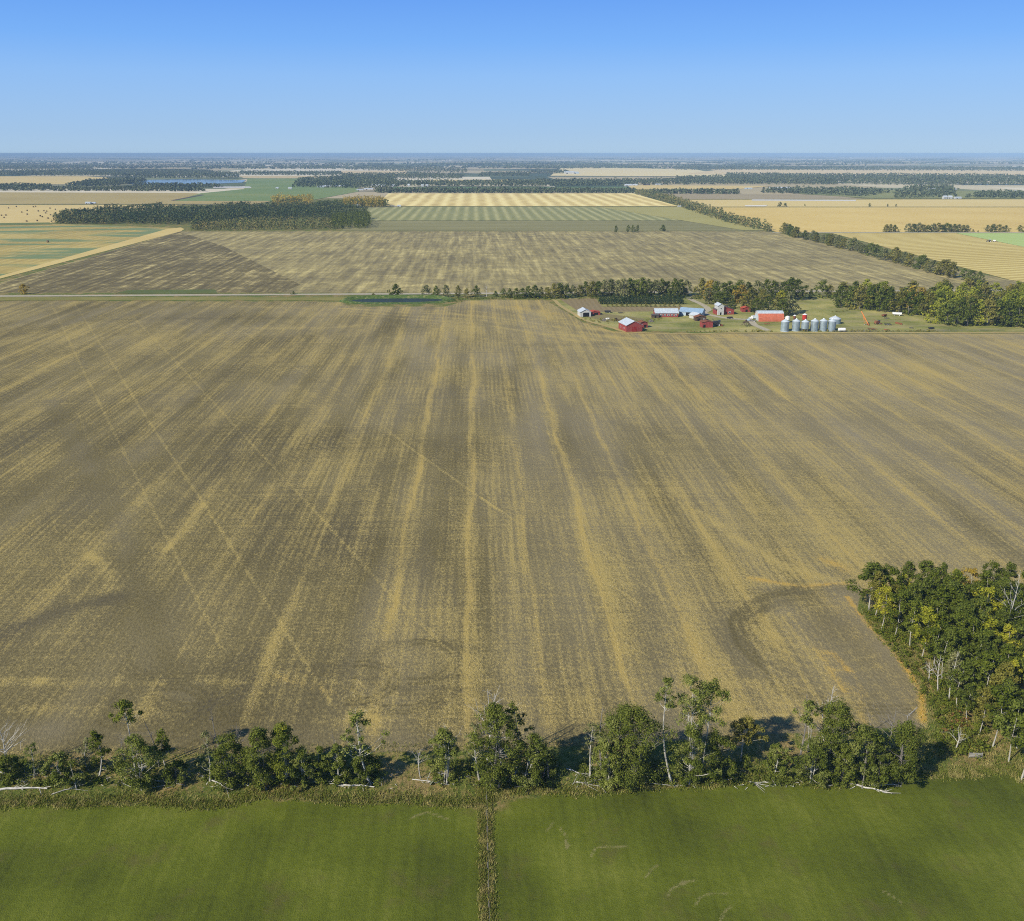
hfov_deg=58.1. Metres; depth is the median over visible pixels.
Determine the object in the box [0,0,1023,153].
sky
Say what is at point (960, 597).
poplar tree
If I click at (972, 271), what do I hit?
tree
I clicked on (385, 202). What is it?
farmstead wood
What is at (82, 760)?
poplar tree
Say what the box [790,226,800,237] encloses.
tree
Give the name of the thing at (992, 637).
poplar tree
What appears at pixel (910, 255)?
tree
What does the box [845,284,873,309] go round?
tree
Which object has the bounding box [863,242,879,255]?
tree
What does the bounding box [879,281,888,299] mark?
tree
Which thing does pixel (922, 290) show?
tree
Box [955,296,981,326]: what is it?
tree
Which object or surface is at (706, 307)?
farm drive
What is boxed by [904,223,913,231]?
tree
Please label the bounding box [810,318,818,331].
grain bin
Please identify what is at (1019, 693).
poplar tree
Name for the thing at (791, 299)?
tree
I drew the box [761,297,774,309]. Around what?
tree
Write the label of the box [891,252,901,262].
tree
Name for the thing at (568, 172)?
farm building
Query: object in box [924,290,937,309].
tree
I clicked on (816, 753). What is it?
poplar tree
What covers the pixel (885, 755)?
poplar tree
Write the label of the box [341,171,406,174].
stubble field
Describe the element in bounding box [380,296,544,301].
pond reeds
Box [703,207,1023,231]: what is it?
grain field
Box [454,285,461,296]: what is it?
tree
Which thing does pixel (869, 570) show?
poplar tree
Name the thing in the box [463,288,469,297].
tree
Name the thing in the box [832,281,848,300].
tree
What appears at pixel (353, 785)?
fallen log
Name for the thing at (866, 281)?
tree
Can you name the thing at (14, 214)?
stubble field
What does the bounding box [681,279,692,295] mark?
tree
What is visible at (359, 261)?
stubble field
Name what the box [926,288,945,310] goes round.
tree
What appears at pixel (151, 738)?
dead tree
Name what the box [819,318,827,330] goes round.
grain bin
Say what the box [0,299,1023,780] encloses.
stubble field
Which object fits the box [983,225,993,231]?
tree
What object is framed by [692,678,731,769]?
poplar tree
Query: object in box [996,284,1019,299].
tree
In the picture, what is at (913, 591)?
poplar tree
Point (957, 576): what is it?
poplar tree
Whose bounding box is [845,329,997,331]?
yard fence
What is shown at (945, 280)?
tree
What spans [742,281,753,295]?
tree
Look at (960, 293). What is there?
tree
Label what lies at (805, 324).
grain bin
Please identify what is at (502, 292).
tree
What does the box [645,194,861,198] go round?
field
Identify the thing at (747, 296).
tree
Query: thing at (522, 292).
tree
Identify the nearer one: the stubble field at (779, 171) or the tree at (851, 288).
the tree at (851, 288)
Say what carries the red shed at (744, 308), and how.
on the farmyard lawn at (818, 308)
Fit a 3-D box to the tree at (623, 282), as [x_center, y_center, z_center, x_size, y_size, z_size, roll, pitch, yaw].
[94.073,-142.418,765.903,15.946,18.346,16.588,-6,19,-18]
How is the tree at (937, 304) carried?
on the farmyard lawn at (818, 308)
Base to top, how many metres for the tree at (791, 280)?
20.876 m
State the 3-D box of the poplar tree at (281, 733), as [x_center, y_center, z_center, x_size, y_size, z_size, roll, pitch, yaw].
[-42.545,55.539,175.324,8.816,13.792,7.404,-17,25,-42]
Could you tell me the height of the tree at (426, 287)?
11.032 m
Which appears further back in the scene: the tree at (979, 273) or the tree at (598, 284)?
the tree at (979, 273)
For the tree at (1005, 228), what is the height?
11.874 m
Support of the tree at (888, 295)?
on the farmyard lawn at (818, 308)
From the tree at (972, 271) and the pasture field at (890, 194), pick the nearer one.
the tree at (972, 271)
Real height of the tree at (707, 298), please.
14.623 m
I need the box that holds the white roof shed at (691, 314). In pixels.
[688,312,702,317]
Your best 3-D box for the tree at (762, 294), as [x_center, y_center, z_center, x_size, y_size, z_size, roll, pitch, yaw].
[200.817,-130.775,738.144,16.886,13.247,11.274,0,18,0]
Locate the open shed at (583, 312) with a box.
[577,307,590,316]
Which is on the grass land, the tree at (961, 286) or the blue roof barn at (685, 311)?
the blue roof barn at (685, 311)
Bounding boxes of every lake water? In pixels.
[127,179,244,183]
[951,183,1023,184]
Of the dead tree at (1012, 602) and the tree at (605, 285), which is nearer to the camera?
the dead tree at (1012, 602)
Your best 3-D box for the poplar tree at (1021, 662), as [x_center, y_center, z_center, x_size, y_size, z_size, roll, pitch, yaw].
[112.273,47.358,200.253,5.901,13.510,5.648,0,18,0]
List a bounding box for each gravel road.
[0,289,1005,296]
[773,232,1023,232]
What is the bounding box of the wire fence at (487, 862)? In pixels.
[486,795,489,920]
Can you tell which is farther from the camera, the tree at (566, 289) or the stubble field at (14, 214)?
the stubble field at (14, 214)
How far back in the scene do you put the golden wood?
2108.14 m
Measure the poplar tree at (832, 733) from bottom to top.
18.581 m
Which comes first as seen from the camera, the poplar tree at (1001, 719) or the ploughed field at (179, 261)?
the poplar tree at (1001, 719)
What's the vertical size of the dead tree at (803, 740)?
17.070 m
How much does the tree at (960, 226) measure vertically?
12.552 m
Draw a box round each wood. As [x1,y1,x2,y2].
[0,157,1023,168]
[0,163,1023,197]
[51,197,368,228]
[271,192,385,206]
[316,199,389,206]
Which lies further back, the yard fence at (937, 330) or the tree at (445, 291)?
the tree at (445, 291)
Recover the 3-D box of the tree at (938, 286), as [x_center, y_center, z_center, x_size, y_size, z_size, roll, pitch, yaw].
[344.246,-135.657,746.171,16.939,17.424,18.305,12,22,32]
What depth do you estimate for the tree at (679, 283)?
780.17 m
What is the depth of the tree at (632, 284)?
768.09 m
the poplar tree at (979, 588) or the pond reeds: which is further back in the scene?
the pond reeds
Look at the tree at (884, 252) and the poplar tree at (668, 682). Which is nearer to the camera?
the poplar tree at (668, 682)
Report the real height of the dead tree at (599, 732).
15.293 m
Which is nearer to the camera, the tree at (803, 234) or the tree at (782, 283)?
the tree at (782, 283)
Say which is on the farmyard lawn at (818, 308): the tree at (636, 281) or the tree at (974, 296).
the tree at (974, 296)
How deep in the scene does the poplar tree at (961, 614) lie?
215.73 m
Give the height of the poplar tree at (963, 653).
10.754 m
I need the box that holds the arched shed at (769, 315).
[754,310,783,321]
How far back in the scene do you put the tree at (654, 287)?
771.17 m
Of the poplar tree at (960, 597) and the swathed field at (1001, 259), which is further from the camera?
the swathed field at (1001, 259)
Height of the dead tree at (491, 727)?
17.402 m
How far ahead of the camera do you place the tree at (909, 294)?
689.77 m
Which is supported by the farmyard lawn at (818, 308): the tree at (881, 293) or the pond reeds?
the tree at (881, 293)
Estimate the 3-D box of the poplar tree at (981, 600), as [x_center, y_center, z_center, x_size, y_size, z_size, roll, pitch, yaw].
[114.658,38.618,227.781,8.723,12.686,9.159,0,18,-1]
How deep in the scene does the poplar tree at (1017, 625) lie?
220.34 m
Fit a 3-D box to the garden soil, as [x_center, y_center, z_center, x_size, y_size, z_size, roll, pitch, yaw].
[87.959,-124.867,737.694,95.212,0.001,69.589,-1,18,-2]
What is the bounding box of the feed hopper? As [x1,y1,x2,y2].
[802,314,806,320]
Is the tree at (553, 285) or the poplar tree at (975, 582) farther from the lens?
the tree at (553, 285)
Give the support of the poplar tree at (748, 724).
on the grass land
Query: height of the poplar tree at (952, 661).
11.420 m
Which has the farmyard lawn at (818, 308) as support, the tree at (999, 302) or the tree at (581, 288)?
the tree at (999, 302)
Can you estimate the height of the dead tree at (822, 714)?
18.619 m
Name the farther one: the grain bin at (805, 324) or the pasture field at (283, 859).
the grain bin at (805, 324)
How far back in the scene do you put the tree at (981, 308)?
643.91 m
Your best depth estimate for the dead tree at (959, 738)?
186.26 m
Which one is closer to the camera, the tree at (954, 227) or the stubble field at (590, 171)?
the tree at (954, 227)
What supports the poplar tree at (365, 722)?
on the grass land
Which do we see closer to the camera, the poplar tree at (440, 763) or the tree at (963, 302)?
the poplar tree at (440, 763)
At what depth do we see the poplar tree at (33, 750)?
177.19 m
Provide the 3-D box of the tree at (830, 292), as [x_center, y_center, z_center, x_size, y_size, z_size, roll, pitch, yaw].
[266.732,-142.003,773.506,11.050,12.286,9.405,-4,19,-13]
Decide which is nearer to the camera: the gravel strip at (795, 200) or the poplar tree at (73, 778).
the poplar tree at (73, 778)
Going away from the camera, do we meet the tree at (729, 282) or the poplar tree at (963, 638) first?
the poplar tree at (963, 638)
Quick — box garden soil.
[560,298,680,311]
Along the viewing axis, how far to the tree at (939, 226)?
1409.14 m
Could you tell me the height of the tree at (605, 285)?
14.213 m
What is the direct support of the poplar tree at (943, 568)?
on the grass land
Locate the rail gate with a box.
[968,752,982,757]
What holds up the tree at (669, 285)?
on the grass land
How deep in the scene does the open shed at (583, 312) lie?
682.01 m
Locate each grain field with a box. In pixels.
[676,199,1023,206]
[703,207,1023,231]
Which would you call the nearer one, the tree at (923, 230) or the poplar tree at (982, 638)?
the poplar tree at (982, 638)
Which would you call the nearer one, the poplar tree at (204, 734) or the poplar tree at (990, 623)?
the poplar tree at (204, 734)
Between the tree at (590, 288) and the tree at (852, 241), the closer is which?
the tree at (590, 288)
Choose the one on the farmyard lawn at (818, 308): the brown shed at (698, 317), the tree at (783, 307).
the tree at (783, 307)
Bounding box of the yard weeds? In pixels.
[581,310,935,331]
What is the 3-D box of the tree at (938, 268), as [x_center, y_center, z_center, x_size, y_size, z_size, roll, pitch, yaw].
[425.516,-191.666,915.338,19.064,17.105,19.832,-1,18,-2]
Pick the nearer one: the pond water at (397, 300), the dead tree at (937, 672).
the dead tree at (937, 672)
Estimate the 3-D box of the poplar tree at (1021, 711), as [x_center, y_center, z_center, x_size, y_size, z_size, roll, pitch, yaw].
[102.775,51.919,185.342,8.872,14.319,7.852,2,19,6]
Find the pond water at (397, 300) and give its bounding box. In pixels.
[352,298,441,301]
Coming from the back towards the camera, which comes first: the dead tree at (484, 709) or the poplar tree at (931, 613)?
the poplar tree at (931, 613)
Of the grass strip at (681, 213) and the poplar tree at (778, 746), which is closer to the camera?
the poplar tree at (778, 746)
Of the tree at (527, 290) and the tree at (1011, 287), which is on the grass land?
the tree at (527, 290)
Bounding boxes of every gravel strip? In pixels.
[213,187,250,187]
[752,199,855,200]
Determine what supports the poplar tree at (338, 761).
on the grass land
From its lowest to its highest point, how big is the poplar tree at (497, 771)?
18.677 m
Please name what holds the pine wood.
on the grass land
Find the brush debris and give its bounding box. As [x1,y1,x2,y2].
[0,765,870,789]
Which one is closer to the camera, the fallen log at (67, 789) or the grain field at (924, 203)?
the fallen log at (67, 789)
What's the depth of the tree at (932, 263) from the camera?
930.49 m
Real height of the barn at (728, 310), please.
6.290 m
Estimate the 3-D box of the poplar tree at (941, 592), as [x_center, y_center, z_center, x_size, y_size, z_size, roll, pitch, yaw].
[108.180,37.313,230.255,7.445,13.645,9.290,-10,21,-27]
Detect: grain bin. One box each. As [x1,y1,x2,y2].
[780,319,789,331]
[791,318,799,330]
[801,319,808,330]
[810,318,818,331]
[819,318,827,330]
[828,318,835,330]
[829,315,840,323]
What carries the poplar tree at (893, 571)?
on the grass land
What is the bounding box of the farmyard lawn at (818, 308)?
[551,296,1023,331]
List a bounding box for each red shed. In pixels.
[637,320,647,327]
[700,319,712,327]
[740,306,750,311]
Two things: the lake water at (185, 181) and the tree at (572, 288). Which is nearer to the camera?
the tree at (572, 288)
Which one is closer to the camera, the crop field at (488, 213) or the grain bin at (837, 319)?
the grain bin at (837, 319)
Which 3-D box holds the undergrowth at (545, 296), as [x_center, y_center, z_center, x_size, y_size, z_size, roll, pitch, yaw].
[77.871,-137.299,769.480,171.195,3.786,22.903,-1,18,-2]
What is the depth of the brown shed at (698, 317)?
665.08 m
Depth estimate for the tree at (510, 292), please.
770.83 m
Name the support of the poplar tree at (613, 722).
on the grass land
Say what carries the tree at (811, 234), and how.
on the stubble field at (359, 261)
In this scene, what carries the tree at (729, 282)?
on the farmyard lawn at (818, 308)
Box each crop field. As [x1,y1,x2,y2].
[0,192,268,203]
[176,178,357,200]
[342,221,763,230]
[367,207,676,219]
[393,187,626,190]
[958,233,1023,246]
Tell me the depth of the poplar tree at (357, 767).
175.84 m
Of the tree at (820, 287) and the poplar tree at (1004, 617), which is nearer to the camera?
the poplar tree at (1004, 617)
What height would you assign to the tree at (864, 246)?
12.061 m
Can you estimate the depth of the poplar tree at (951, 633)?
208.85 m
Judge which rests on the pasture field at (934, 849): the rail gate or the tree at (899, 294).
the rail gate
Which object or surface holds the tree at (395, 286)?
on the grass land
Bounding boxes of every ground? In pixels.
[0,154,1023,197]
[590,313,643,321]
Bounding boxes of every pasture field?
[0,769,486,920]
[487,755,1023,920]
[799,190,1020,197]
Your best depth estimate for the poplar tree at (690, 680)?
172.11 m
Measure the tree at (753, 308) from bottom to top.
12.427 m
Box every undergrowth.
[0,752,914,788]
[504,294,701,299]
[839,303,1018,324]
[863,607,989,759]
[941,711,968,732]
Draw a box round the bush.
[18,284,29,293]
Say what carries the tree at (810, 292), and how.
on the farmyard lawn at (818, 308)
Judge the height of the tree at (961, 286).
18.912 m
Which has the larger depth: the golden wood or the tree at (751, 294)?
the golden wood
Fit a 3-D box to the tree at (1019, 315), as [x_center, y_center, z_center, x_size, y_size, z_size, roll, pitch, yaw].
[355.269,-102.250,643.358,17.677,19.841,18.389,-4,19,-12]
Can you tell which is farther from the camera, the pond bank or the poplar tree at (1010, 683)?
the pond bank
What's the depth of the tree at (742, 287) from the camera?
739.08 m
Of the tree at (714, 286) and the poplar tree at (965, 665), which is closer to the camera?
the poplar tree at (965, 665)
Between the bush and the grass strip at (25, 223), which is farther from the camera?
the grass strip at (25, 223)
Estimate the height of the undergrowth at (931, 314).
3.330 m
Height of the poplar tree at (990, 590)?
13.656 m
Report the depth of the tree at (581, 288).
776.35 m
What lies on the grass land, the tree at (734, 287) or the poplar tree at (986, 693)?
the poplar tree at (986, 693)
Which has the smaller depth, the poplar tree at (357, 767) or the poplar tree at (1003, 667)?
the poplar tree at (357, 767)
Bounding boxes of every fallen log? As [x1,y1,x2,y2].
[0,784,54,792]
[52,781,87,793]
[202,776,232,795]
[337,784,373,790]
[849,782,891,793]
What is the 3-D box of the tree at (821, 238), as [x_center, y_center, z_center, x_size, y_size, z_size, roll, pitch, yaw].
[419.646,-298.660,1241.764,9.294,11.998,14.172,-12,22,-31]
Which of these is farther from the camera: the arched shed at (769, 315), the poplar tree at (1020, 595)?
the arched shed at (769, 315)
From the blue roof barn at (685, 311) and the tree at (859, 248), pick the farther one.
the tree at (859, 248)
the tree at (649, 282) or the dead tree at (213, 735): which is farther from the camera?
the tree at (649, 282)
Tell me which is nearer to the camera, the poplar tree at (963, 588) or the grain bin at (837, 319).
the poplar tree at (963, 588)
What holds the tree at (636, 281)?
on the grass land
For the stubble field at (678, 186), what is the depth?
3343.07 m
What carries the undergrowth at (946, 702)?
on the stubble field at (314, 523)
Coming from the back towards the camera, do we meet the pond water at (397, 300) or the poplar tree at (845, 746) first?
the pond water at (397, 300)
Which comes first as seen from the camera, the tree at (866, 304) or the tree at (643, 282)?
the tree at (866, 304)
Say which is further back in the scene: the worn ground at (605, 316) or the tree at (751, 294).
the tree at (751, 294)
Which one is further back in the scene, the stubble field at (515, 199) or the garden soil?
the stubble field at (515, 199)
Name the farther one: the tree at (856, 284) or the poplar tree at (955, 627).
the tree at (856, 284)
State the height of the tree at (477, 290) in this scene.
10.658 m
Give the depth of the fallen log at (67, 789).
175.14 m
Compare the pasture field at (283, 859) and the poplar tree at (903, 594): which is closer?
the pasture field at (283, 859)
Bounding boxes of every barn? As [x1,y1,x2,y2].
[618,317,641,331]
[653,308,678,316]
[679,307,705,315]
[713,305,734,314]
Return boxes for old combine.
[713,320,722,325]
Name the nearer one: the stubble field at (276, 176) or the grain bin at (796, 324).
the grain bin at (796, 324)
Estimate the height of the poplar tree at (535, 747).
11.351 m
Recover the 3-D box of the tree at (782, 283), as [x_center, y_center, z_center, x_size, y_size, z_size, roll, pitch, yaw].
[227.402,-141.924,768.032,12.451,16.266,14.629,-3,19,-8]
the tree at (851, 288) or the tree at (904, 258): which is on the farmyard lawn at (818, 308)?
the tree at (851, 288)
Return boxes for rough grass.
[0,728,1023,920]
[859,596,1023,785]
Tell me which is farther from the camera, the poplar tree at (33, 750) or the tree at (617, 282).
the tree at (617, 282)
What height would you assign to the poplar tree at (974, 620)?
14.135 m
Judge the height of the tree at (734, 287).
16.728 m
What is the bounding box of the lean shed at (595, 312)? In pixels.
[589,310,599,314]
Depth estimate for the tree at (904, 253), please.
1003.65 m
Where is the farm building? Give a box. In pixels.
[564,171,573,173]
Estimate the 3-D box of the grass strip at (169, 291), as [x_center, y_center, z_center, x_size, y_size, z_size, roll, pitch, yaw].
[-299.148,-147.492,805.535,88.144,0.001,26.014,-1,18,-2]
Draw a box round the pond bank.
[339,295,455,303]
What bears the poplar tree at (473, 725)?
on the grass land
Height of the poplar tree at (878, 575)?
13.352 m
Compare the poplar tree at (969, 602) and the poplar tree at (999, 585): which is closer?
the poplar tree at (969, 602)
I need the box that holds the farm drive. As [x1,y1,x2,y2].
[686,294,768,330]
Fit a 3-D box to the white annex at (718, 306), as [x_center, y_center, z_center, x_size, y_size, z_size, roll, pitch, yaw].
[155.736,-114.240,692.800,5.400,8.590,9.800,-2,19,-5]
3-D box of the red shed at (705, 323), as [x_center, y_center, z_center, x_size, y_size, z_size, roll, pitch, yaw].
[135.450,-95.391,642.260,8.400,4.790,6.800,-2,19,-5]
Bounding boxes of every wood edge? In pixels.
[53,211,333,230]
[329,208,371,228]
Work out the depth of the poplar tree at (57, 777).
175.23 m
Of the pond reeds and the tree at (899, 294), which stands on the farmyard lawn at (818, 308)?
the tree at (899, 294)
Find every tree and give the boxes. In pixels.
[0,720,30,753]
[0,754,18,785]
[23,742,43,777]
[39,751,72,787]
[64,759,86,789]
[68,737,94,770]
[88,730,111,776]
[108,699,143,776]
[109,733,167,793]
[143,718,159,766]
[152,728,170,769]
[161,759,188,786]
[196,730,224,781]
[207,716,221,766]
[208,730,247,790]
[230,728,246,743]
[234,726,280,790]
[264,721,313,786]
[288,746,321,790]
[312,746,331,781]
[326,742,350,782]
[339,708,389,784]
[339,752,380,784]
[387,283,402,294]
[412,749,427,777]
[421,284,430,294]
[428,727,458,783]
[430,286,441,294]
[441,285,450,296]
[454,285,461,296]
[461,722,489,779]
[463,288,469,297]
[464,701,524,790]
[469,689,521,765]
[470,285,480,296]
[481,693,513,764]
[500,288,507,297]
[505,288,512,297]
[505,701,534,776]
[511,732,549,794]
[512,288,519,297]
[519,288,527,298]
[525,286,532,297]
[527,742,558,780]
[528,284,542,298]
[544,283,564,298]
[555,283,564,297]
[560,284,573,298]
[567,285,577,295]
[575,285,583,296]
[579,281,589,295]
[583,721,605,777]
[586,281,597,296]
[589,281,604,297]
[591,737,623,789]
[593,701,679,791]
[597,714,638,784]
[599,708,605,769]
[601,279,613,295]
[603,279,616,295]
[605,279,626,295]
[615,278,631,298]
[621,278,640,295]
[630,279,641,294]
[635,277,648,296]
[643,279,653,294]
[648,279,665,296]
[654,677,676,784]
[655,278,666,294]
[661,281,673,294]
[665,719,721,785]
[666,278,681,296]
[666,673,711,779]
[675,279,689,295]
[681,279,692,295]
[692,278,708,296]
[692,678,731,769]
[700,727,737,781]
[701,287,718,303]
[702,280,716,297]
[710,281,720,300]
[712,291,728,305]
[714,282,732,303]
[722,281,736,300]
[724,714,769,760]
[727,282,742,301]
[728,298,736,308]
[731,284,749,302]
[735,279,744,297]
[737,293,752,310]
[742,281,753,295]
[744,287,764,306]
[748,298,764,311]
[751,280,762,298]
[755,289,769,302]
[758,278,777,298]
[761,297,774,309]
[762,742,790,779]
[766,280,779,297]
[768,294,786,309]
[773,290,784,304]
[773,292,801,313]
[777,298,791,315]
[779,277,802,297]
[779,281,789,293]
[786,278,811,299]
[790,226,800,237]
[790,736,834,788]
[792,699,819,774]
[793,696,818,761]
[800,231,808,239]
[807,230,819,240]
[808,289,815,297]
[810,687,838,740]
[813,279,830,298]
[814,696,864,781]
[819,234,827,242]
[824,741,863,787]
[825,284,833,297]
[826,236,835,245]
[830,284,854,307]
[831,235,842,247]
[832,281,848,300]
[837,238,847,248]
[837,286,861,307]
[844,238,857,249]
[844,722,889,788]
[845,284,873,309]
[845,560,887,610]
[848,237,857,250]
[848,281,864,299]
[853,241,863,250]
[856,243,862,252]
[858,279,872,298]
[859,742,899,785]
[860,244,867,253]
[861,284,880,304]
[862,284,879,309]
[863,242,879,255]
[863,702,921,765]
[868,571,887,614]
[869,286,888,310]
[870,244,882,256]
[870,719,928,783]
[873,584,898,625]
[875,249,891,259]
[877,285,895,304]
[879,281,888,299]
[879,563,899,585]
[880,286,902,311]
[880,567,905,596]
[883,224,890,231]
[883,588,914,634]
[885,247,902,260]
[885,584,901,611]
[888,287,911,311]
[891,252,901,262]
[894,583,912,616]
[896,560,919,585]
[897,251,907,263]
[897,288,920,315]
[897,573,912,599]
[899,582,926,630]
[900,253,914,265]
[901,598,926,645]
[903,285,918,307]
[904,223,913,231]
[904,253,915,266]
[907,280,923,292]
[909,292,929,314]
[910,223,917,231]
[911,222,924,231]
[912,254,929,268]
[912,605,942,657]
[915,559,939,589]
[915,619,953,669]
[917,287,926,296]
[918,291,941,317]
[919,224,927,231]
[919,576,935,601]
[919,588,933,615]
[920,260,931,270]
[921,297,950,323]
[924,260,939,272]
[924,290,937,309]
[924,583,956,614]
[925,598,955,643]
[925,657,946,690]
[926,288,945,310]
[927,291,953,317]
[928,223,938,231]
[929,562,948,583]
[929,609,949,639]
[930,223,940,231]
[930,571,943,597]
[932,259,948,275]
[933,627,959,677]
[934,282,944,292]
[935,278,953,290]
[936,299,961,326]
[936,574,952,597]
[937,581,967,617]
[938,259,953,274]
[938,289,959,312]
[941,223,951,231]
[941,297,970,325]
[941,650,964,683]
[942,281,953,290]
[942,625,959,664]
[942,660,980,706]
[944,609,976,641]
[945,261,958,277]
[945,296,962,316]
[946,580,979,625]
[946,646,976,687]
[948,569,973,593]
[948,593,966,625]
[948,653,957,701]
[951,224,958,231]
[951,602,976,634]
[951,628,975,656]
[952,728,965,749]
[953,282,971,299]
[954,224,963,231]
[955,277,975,297]
[955,289,965,304]
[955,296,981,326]
[955,600,980,625]
[957,268,970,279]
[957,683,988,721]
[959,614,990,648]
[960,567,989,592]
[961,294,985,315]
[961,634,998,685]
[962,628,1006,670]
[963,651,1014,702]
[966,270,977,280]
[966,580,984,599]
[967,286,982,306]
[968,299,991,325]
[969,287,988,304]
[969,609,1001,633]
[970,650,1001,696]
[971,298,1002,325]
[971,585,1006,618]
[971,594,999,621]
[971,616,1003,645]
[971,686,1003,734]
[972,271,985,282]
[972,583,987,614]
[974,279,982,293]
[977,570,998,594]
[978,281,995,302]
[979,587,1007,608]
[981,560,1002,601]
[981,632,999,654]
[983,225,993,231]
[984,684,1021,746]
[985,282,1004,302]
[988,659,1020,699]
[989,299,1010,326]
[989,677,1018,726]
[991,224,997,231]
[991,576,1017,606]
[993,607,1012,646]
[993,699,1023,760]
[994,643,1023,672]
[996,224,1004,231]
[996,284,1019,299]
[996,570,1022,632]
[996,577,1014,601]
[996,623,1023,652]
[997,300,1017,326]
[997,561,1021,587]
[997,603,1022,631]
[998,294,1014,317]
[1000,690,1023,748]
[1002,225,1010,231]
[1002,620,1023,650]
[1004,290,1016,309]
[1005,289,1019,299]
[1005,659,1023,689]
[1006,618,1023,643]
[1007,300,1023,326]
[1010,302,1023,326]
[1010,591,1023,637]
[1013,716,1023,779]
[1014,657,1023,699]
[1014,688,1023,712]
[1015,638,1023,657]
[1016,570,1023,614]
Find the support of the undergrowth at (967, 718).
on the stubble field at (314, 523)
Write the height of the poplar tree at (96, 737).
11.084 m
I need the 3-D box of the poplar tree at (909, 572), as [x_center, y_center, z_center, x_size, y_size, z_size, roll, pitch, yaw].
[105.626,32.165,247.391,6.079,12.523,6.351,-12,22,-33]
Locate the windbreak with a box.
[634,188,772,231]
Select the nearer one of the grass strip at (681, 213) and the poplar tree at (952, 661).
the poplar tree at (952, 661)
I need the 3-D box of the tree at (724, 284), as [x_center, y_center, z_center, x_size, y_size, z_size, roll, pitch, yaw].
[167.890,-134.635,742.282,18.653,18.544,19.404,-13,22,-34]
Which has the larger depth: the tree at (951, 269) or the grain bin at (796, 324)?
the tree at (951, 269)
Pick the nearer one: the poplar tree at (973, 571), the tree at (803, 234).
the poplar tree at (973, 571)
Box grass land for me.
[0,197,1023,918]
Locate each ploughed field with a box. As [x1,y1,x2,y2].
[0,232,299,291]
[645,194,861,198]
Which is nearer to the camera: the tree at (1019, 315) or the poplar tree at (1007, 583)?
the poplar tree at (1007, 583)
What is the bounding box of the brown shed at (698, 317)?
[693,314,705,320]
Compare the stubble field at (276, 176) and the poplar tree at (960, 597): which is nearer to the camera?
the poplar tree at (960, 597)
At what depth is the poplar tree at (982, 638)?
205.08 m
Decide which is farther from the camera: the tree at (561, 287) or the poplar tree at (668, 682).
the tree at (561, 287)
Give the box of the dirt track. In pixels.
[553,300,1023,333]
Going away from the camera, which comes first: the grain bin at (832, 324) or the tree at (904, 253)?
the grain bin at (832, 324)
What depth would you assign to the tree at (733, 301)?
717.24 m
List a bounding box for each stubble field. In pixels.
[0,176,112,183]
[0,205,177,222]
[0,231,1023,292]
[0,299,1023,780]
[240,176,381,177]
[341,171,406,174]
[384,193,675,205]
[551,167,724,175]
[629,185,765,189]
[688,169,1023,174]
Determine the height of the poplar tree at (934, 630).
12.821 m
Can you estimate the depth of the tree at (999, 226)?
1410.25 m
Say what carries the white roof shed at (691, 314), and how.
on the farmyard lawn at (818, 308)
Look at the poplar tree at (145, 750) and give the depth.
172.71 m
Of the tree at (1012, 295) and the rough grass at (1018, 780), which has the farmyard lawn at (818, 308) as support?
the tree at (1012, 295)
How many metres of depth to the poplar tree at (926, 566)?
244.03 m
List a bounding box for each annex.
[651,314,658,317]
[714,302,723,314]
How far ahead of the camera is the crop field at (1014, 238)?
1336.92 m
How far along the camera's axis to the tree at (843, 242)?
1165.28 m
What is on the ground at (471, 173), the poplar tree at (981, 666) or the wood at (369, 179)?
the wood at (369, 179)
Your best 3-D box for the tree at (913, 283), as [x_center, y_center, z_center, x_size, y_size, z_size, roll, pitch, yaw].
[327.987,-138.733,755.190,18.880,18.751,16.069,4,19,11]
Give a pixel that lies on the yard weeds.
(613, 319)
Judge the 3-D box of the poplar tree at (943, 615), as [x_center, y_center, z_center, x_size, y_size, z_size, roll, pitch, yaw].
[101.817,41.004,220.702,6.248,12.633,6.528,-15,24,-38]
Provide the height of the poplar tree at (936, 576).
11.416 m
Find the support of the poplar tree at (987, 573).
on the grass land
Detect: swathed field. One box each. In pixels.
[0,224,171,275]
[833,233,1023,281]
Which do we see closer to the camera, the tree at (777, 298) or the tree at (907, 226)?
the tree at (777, 298)
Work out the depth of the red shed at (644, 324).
639.02 m
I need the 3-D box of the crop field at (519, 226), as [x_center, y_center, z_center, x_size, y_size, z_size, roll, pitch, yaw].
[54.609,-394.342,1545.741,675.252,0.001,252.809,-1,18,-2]
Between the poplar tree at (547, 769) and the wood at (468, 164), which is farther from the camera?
the wood at (468, 164)
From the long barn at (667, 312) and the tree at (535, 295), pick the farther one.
the tree at (535, 295)
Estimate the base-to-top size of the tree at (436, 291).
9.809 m
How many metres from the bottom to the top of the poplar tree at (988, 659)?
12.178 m
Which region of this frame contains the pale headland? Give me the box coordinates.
[0,227,183,277]
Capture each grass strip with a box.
[0,222,50,224]
[0,297,346,300]
[118,289,216,293]
[602,207,762,229]
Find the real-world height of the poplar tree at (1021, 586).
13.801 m
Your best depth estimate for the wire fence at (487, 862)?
156.03 m
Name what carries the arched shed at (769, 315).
on the grass land
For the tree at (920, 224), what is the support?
on the grass land
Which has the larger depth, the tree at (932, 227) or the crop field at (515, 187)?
the crop field at (515, 187)

